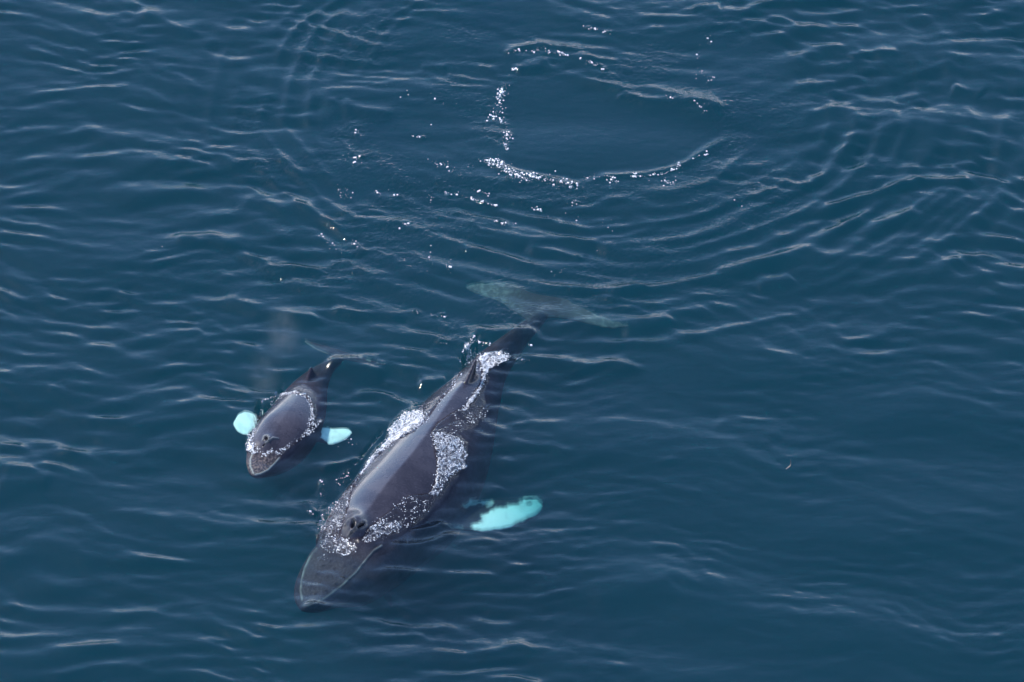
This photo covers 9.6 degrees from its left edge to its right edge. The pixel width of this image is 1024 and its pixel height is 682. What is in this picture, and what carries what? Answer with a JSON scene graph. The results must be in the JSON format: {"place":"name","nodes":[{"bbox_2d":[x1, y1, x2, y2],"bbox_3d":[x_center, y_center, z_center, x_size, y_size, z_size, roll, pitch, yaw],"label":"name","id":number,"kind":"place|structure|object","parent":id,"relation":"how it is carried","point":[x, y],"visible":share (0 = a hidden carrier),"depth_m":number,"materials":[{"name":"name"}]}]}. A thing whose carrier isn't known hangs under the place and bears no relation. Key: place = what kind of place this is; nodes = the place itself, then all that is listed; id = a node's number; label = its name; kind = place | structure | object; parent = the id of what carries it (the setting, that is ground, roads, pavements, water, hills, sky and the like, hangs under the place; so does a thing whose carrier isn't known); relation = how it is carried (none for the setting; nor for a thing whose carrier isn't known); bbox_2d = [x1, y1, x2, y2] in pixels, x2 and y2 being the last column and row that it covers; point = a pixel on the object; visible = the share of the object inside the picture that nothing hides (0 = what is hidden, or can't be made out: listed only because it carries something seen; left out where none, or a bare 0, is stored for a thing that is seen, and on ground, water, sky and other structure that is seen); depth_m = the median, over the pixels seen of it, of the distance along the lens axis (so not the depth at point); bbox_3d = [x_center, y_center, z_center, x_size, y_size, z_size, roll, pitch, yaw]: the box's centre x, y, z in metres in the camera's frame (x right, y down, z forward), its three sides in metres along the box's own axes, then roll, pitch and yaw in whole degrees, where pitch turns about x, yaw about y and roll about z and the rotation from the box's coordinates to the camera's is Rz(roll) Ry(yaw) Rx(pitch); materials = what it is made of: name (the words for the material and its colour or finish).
{"place":"outdoors","nodes":[
{"label":"outdoors","id":0,"kind":"place"},
{"bbox_2d":[0,0,1023,681],"label":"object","id":1,"kind":"structure","parent":0,"point":[673,538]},
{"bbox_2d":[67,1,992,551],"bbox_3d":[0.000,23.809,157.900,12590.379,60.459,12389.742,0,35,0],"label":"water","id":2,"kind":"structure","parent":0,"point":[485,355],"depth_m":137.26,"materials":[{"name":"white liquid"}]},
{"bbox_2d":[234,341,385,478],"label":"humpback calf","id":3,"kind":"object","parent":2,"relation":"on","point":[284,420],"visible":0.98,"depth_m":137.35},
{"bbox_2d":[246,390,320,456],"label":"foam","id":4,"kind":"object","parent":3,"relation":"on","point":[249,447],"visible":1,"depth_m":136.80,"materials":[{"name":"white"}]},
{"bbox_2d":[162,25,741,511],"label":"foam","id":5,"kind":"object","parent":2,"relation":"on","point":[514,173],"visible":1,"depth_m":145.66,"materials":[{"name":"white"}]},
{"bbox_2d":[294,282,627,612],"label":"humpback whale","id":6,"kind":"object","parent":2,"relation":"in","point":[404,465],"visible":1,"depth_m":135.36},
{"bbox_2d":[318,338,522,558],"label":"foam","id":7,"kind":"object","parent":6,"relation":"on","point":[436,456],"visible":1,"depth_m":135.77,"materials":[{"name":"white"}]}
]}

